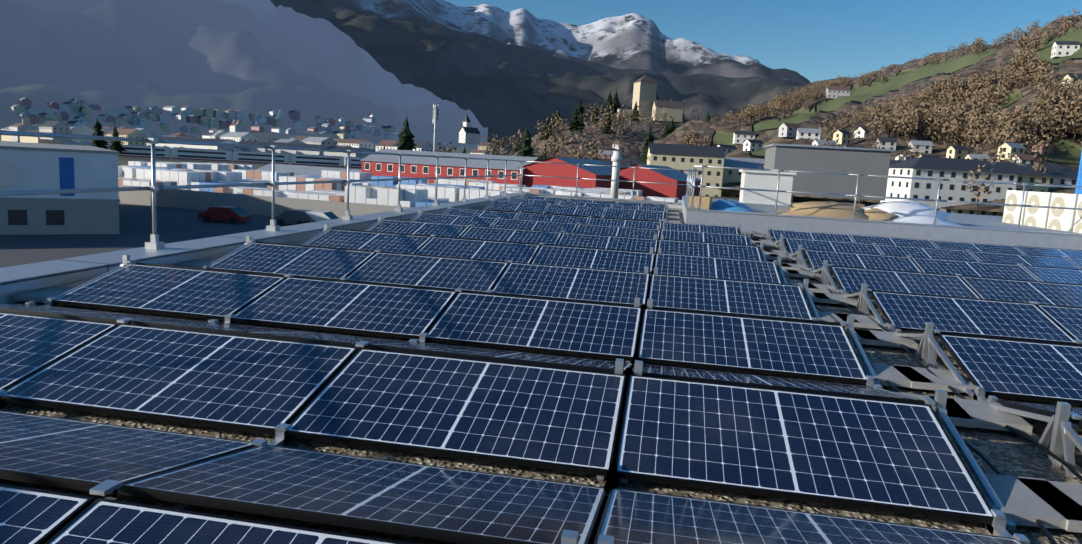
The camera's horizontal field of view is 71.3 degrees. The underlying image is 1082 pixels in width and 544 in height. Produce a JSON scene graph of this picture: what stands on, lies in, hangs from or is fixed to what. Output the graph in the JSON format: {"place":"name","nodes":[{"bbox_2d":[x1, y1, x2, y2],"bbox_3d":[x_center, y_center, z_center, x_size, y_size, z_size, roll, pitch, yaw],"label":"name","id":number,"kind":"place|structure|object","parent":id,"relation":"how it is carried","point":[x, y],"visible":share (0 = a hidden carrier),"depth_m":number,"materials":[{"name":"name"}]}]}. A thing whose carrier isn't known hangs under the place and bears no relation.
{"place":"outdoors","nodes":[
{"label":"outdoors","id":0,"kind":"place"},
{"bbox_2d":[0,0,487,153],"bbox_3d":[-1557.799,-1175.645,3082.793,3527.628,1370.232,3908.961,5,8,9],"label":"mountain","id":1,"kind":"structure","parent":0,"point":[262,57],"depth_m":2065.13,"materials":[{"name":"grey stone"}]},
{"bbox_2d":[0,130,521,248],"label":"guard","id":2,"kind":"object","parent":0,"point":[154,243],"visible":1,"depth_m":10.81,"materials":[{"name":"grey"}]},
{"bbox_2d":[198,206,338,224],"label":"cars","id":3,"kind":"object","parent":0,"point":[232,214],"visible":0.71,"depth_m":68.49,"materials":[{"name":"red metal"}]},
{"bbox_2d":[0,136,878,206],"bbox_3d":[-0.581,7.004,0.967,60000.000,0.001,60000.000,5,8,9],"label":"ground","id":4,"kind":"structure","parent":0,"point":[123,161],"depth_m":249.05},
{"bbox_2d":[0,141,119,234],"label":"hall","id":5,"kind":"structure","parent":4,"relation":"on","point":[33,166],"depth_m":53.71,"materials":[{"name":"grey"}]},
{"bbox_2d":[0,203,296,267],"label":"yard","id":6,"kind":"structure","parent":4,"relation":"on","point":[173,225],"depth_m":55.42,"materials":[{"name":"grey asphalt"}]},
{"bbox_2d":[63,140,302,161],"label":"sawtooth halls","id":7,"kind":"object","parent":4,"relation":"on","point":[70,142],"visible":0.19,"depth_m":369.27,"materials":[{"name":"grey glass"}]},
{"bbox_2d":[108,144,362,168],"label":"train","id":8,"kind":"object","parent":4,"relation":"on","point":[196,154],"visible":0.73,"depth_m":297.38,"materials":[{"name":"grey metal"}]},
{"bbox_2d":[147,136,375,175],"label":"sheds","id":9,"kind":"object","parent":4,"relation":"on","point":[305,170],"visible":0.31,"depth_m":377.61,"materials":[{"name":"grey"}]},
{"bbox_2d":[118,161,681,217],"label":"pallets","id":10,"kind":"object","parent":4,"relation":"on","point":[371,197],"visible":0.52,"depth_m":89.52,"materials":[{"name":"plastic"}]},
{"bbox_2d":[0,191,1081,303],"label":"roof body","id":11,"kind":"structure","parent":4,"relation":"on","point":[72,272],"depth_m":19.50,"materials":[{"name":"grey concrete"}]},
{"bbox_2d":[0,193,1081,543],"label":"mounting brackets","id":12,"kind":"object","parent":11,"relation":"on","point":[1060,433],"visible":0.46,"depth_m":4.73,"materials":[{"name":"silver metal"}]},
{"bbox_2d":[0,196,1081,543],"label":"panels","id":13,"kind":"object","parent":12,"relation":"on","point":[578,282],"visible":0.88,"depth_m":4.63,"materials":[{"name":"blue glass"}]},
{"bbox_2d":[13,205,1081,543],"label":"ballast slabs","id":14,"kind":"structure","parent":11,"relation":"on","point":[1027,501],"depth_m":5.29,"materials":[{"name":"concrete"}]},
{"bbox_2d":[684,168,696,208],"bbox_3d":[5.085,-2.959,25.711,0.160,1.125,10.100,5,8,9],"label":"guard step","id":15,"kind":"object","parent":11,"relation":"on","point":[689,181],"visible":0.85,"depth_m":23.37,"materials":[{"name":"silver metal"}]},
{"bbox_2d":[688,169,961,233],"bbox_3d":[8.667,-1.767,20.578,9.094,1.710,4.900,5,8,9],"label":"roof clutter","id":16,"kind":"object","parent":11,"relation":"on","point":[907,211],"visible":0.75,"depth_m":21.59,"materials":[{"name":"white plastic"}]},
{"bbox_2d":[694,165,1081,229],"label":"guard railing","id":17,"kind":"object","parent":11,"relation":"on","point":[937,200],"visible":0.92,"depth_m":20.19,"materials":[{"name":"grey metal"}]},
{"bbox_2d":[1002,190,1081,232],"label":"hvac","id":18,"kind":"object","parent":11,"relation":"on","point":[1069,220],"visible":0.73,"depth_m":22.14,"materials":[{"name":"beige metal"}]},
{"bbox_2d":[1,41,1081,215],"bbox_3d":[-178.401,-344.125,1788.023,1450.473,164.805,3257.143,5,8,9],"label":"town","id":19,"kind":"object","parent":4,"relation":"on","point":[953,164],"visible":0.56,"depth_m":217.66,"materials":[{"name":"grey"}]},
{"bbox_2d":[436,9,1081,210],"bbox_3d":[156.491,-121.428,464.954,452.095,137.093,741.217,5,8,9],"label":"bare trees","id":20,"kind":"object","parent":4,"relation":"on","point":[954,116],"visible":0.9,"depth_m":287.38,"materials":[{"name":"brown plant"}]},
{"bbox_2d":[1075,152,1081,193],"bbox_3d":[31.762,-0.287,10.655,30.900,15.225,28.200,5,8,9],"label":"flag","id":21,"kind":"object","parent":4,"relation":"on","point":[1079,183],"depth_m":26.67,"materials":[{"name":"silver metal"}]},
{"bbox_2d":[270,0,807,145],"bbox_3d":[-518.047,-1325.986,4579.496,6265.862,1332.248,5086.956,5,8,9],"label":"mountain","id":22,"kind":"structure","parent":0,"point":[500,90],"depth_m":4070.94,"materials":[{"name":"grey stone"}]},
{"bbox_2d":[0,208,1081,543],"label":"roof gravel","id":23,"kind":"structure","parent":0,"point":[1008,452],"depth_m":4.13,"materials":[{"name":"grey gravel"}]},
{"bbox_2d":[491,112,688,157],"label":"castle hill","id":24,"kind":"structure","parent":0,"point":[639,132],"depth_m":486.12,"materials":[{"name":"brown plant"}]},
{"bbox_2d":[433,75,683,198],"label":"towers","id":25,"kind":"structure","parent":24,"relation":"on","point":[644,90],"depth_m":590.35,"materials":[{"name":"stone"}]},
{"bbox_2d":[92,89,1061,161],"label":"conifers","id":26,"kind":"object","parent":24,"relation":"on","point":[406,136],"visible":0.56,"depth_m":321.98,"materials":[{"name":"green plant"}]},
{"bbox_2d":[517,160,698,199],"bbox_3d":[2.723,-3.823,31.902,7.700,1.385,0.160,5,8,9],"label":"guard","id":27,"kind":"object","parent":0,"point":[632,198],"visible":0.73,"depth_m":31.94,"materials":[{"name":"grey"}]},
{"bbox_2d":[413,0,809,83],"bbox_3d":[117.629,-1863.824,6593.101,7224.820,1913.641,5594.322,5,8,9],"label":"snowy mountains","id":28,"kind":"structure","parent":0,"point":[633,41],"depth_m":7435.67,"materials":[{"name":"white snow"}]},
{"bbox_2d":[444,0,1081,82],"label":"sky","id":29,"kind":"structure","parent":0,"point":[818,40],"materials":[{"name":"blue"}]},
{"bbox_2d":[763,143,894,200],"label":"building","id":30,"kind":"structure","parent":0,"point":[837,159],"depth_m":43.40,"materials":[{"name":"silver metal"}]},
{"bbox_2d":[619,15,1081,211],"bbox_3d":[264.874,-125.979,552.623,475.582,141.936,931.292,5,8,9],"label":"hill","id":31,"kind":"structure","parent":0,"point":[920,74],"depth_m":401.75,"materials":[{"name":"green plant"}]}
]}

